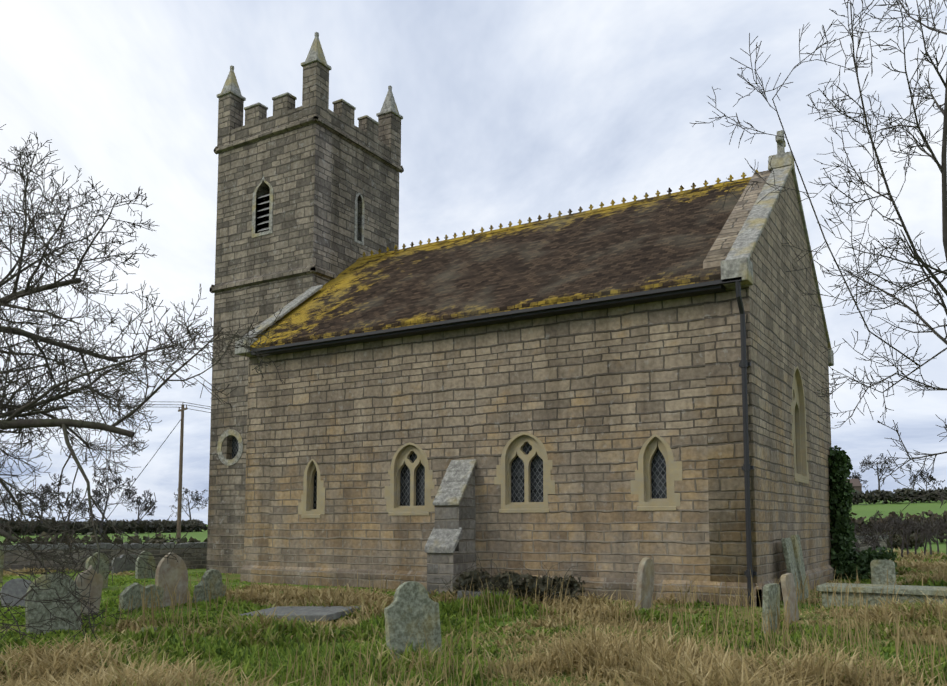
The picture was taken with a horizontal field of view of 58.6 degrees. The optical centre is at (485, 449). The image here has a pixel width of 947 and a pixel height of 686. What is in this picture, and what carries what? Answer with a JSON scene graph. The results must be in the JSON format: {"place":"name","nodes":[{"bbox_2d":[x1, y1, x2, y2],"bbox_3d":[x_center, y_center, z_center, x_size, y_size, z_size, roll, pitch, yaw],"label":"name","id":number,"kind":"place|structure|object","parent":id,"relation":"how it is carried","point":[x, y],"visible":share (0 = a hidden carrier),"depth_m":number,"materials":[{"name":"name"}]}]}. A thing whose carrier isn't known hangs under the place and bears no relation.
{"place":"outdoors","nodes":[
{"label":"outdoors","id":0,"kind":"place"},
{"bbox_2d":[206,61,403,573],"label":"church tower","id":1,"kind":"structure","parent":0,"point":[316,162],"depth_m":24.43,"materials":[{"name":"grey stone"}]},
{"bbox_2d":[266,191,269,230],"bbox_3d":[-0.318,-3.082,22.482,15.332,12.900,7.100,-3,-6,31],"label":"window opening","id":2,"kind":"object","parent":1,"relation":"in","point":[267,210],"depth_m":24.86,"materials":[{"name":"black"}]},
{"bbox_2d":[257,194,357,234],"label":"louvers","id":3,"kind":"object","parent":1,"relation":"in","point":[263,222],"visible":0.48,"depth_m":24.55,"materials":[{"name":"grey wood"}]},
{"bbox_2d":[0,547,946,685],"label":"grass","id":4,"kind":"structure","parent":0,"point":[49,659],"depth_m":9.99,"materials":[{"name":"green plant"}]},
{"bbox_2d":[0,500,946,685],"bbox_3d":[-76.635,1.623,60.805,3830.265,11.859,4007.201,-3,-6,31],"label":"ground","id":5,"kind":"structure","parent":0,"point":[867,510],"depth_m":18.61,"materials":[{"name":"green plant"}]},
{"bbox_2d":[0,517,207,535],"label":"hedge","id":6,"kind":"object","parent":5,"relation":"on","point":[147,526],"visible":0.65,"depth_m":119.93,"materials":[{"name":"green plant"}]},
{"bbox_2d":[0,124,286,653],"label":"bare tree","id":7,"kind":"object","parent":5,"relation":"on","point":[29,407],"visible":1,"depth_m":12.56,"materials":[{"name":"brown plant"}]},
{"bbox_2d":[176,403,187,543],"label":"telegraph pole","id":8,"kind":"object","parent":5,"relation":"on","point":[179,509],"visible":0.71,"depth_m":59.87,"materials":[{"name":"brown wood"}]},
{"bbox_2d":[3,399,210,532],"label":"overhead wires","id":9,"kind":"object","parent":8,"relation":"attached to","point":[137,404],"visible":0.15,"depth_m":58.22,"materials":[{"name":"grey metal"}]},
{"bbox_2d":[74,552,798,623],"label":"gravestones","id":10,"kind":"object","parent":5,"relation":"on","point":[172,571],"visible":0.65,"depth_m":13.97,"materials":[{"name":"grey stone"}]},
{"bbox_2d":[3,538,886,570],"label":"boundary wall","id":11,"kind":"structure","parent":5,"relation":"on","point":[199,561],"depth_m":25.32,"materials":[{"name":"stone"}]},
{"bbox_2d":[4,535,888,549],"bbox_3d":[-9.763,2.999,26.470,0.540,0.170,70.129,-9,-10,60],"label":"boundary wall coping","id":12,"kind":"object","parent":11,"relation":"on","point":[138,545],"visible":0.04,"depth_m":25.53,"materials":[{"name":"grey stone"}]},
{"bbox_2d":[0,531,924,548],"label":"hedge","id":13,"kind":"object","parent":5,"relation":"on","point":[897,541],"visible":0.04,"depth_m":27.21,"materials":[{"name":"green plant"}]},
{"bbox_2d":[0,453,944,534],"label":"distant bare trees","id":14,"kind":"object","parent":5,"relation":"on","point":[99,495],"visible":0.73,"depth_m":123.94,"materials":[{"name":"brown plant"}]},
{"bbox_2d":[0,535,946,659],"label":"gravestones","id":15,"kind":"object","parent":5,"relation":"on","point":[413,605],"depth_m":13.44,"materials":[{"name":"grey stone"}]},
{"bbox_2d":[435,554,593,603],"bbox_3d":[0.387,2.326,14.916,2.708,1.031,2.482,-3,-6,31],"label":"brush heap","id":16,"kind":"object","parent":5,"relation":"on","point":[519,584],"depth_m":14.64,"materials":[{"name":"brown plant"}]},
{"bbox_2d":[692,0,946,510],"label":"twiggy tree","id":17,"kind":"object","parent":5,"relation":"on","point":[942,166],"visible":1,"depth_m":6.02,"materials":[{"name":"brown plant"}]},
{"bbox_2d":[846,479,861,490],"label":"farm building","id":18,"kind":"structure","parent":5,"relation":"on","point":[857,485],"depth_m":254.67,"materials":[{"name":"brown"}]},
{"bbox_2d":[828,445,896,580],"bbox_3d":[9.437,1.718,21.198,1.629,3.704,2.043,-3,-6,31],"label":"ivy","id":19,"kind":"object","parent":5,"relation":"on","point":[847,559],"visible":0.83,"depth_m":20.87,"materials":[{"name":"green plant"}]},
{"bbox_2d":[849,510,946,556],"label":"bare hedge shrubs","id":20,"kind":"object","parent":5,"relation":"on","point":[926,529],"visible":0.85,"depth_m":29.82,"materials":[{"name":"brown plant"}]},
{"bbox_2d":[850,510,946,542],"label":"hedge","id":21,"kind":"object","parent":5,"relation":"on","point":[860,520],"visible":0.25,"depth_m":59.61,"materials":[{"name":"brown plant"}]},
{"bbox_2d":[851,487,946,504],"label":"field hedge","id":22,"kind":"object","parent":5,"relation":"on","point":[874,496],"depth_m":192.84,"materials":[{"name":"green plant"}]},
{"bbox_2d":[0,0,946,524],"label":"sky","id":23,"kind":"structure","parent":0,"point":[511,110],"materials":[{"name":"white"}]},
{"bbox_2d":[240,170,834,606],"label":"church nave walls","id":24,"kind":"structure","parent":0,"point":[594,400],"depth_m":16.85,"materials":[{"name":"beige stone"}]},
{"bbox_2d":[232,436,666,508],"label":"window panes","id":25,"kind":"structure","parent":24,"relation":"in","point":[658,479],"depth_m":17.07,"materials":[{"name":"black glass"}]},
{"bbox_2d":[427,468,475,593],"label":"buttress","id":26,"kind":"structure","parent":24,"relation":"attached to","point":[447,567],"depth_m":16.82,"materials":[{"name":"grey stone"}]},
{"bbox_2d":[250,169,757,350],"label":"roof","id":27,"kind":"structure","parent":24,"relation":"on","point":[658,242],"depth_m":19.13,"materials":[{"name":"brown tile"}]},
{"bbox_2d":[251,277,756,603],"bbox_3d":[-0.580,0.097,17.381,11.850,5.565,0.401,-3,-6,31],"label":"gutter and downpipe","id":28,"kind":"object","parent":24,"relation":"attached to","point":[697,289],"visible":0.94,"depth_m":15.97,"materials":[{"name":"black metal"}]},
{"bbox_2d":[216,32,833,552],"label":"church copings and slabs","id":29,"kind":"object","parent":24,"relation":"attached to","point":[736,262],"visible":0.67,"depth_m":18.56,"materials":[{"name":"grey stone"}]},
{"bbox_2d":[298,366,808,517],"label":"window surrounds","id":30,"kind":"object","parent":24,"relation":"attached to","point":[640,483],"depth_m":17.10,"materials":[{"name":"beige stone"}]}
]}

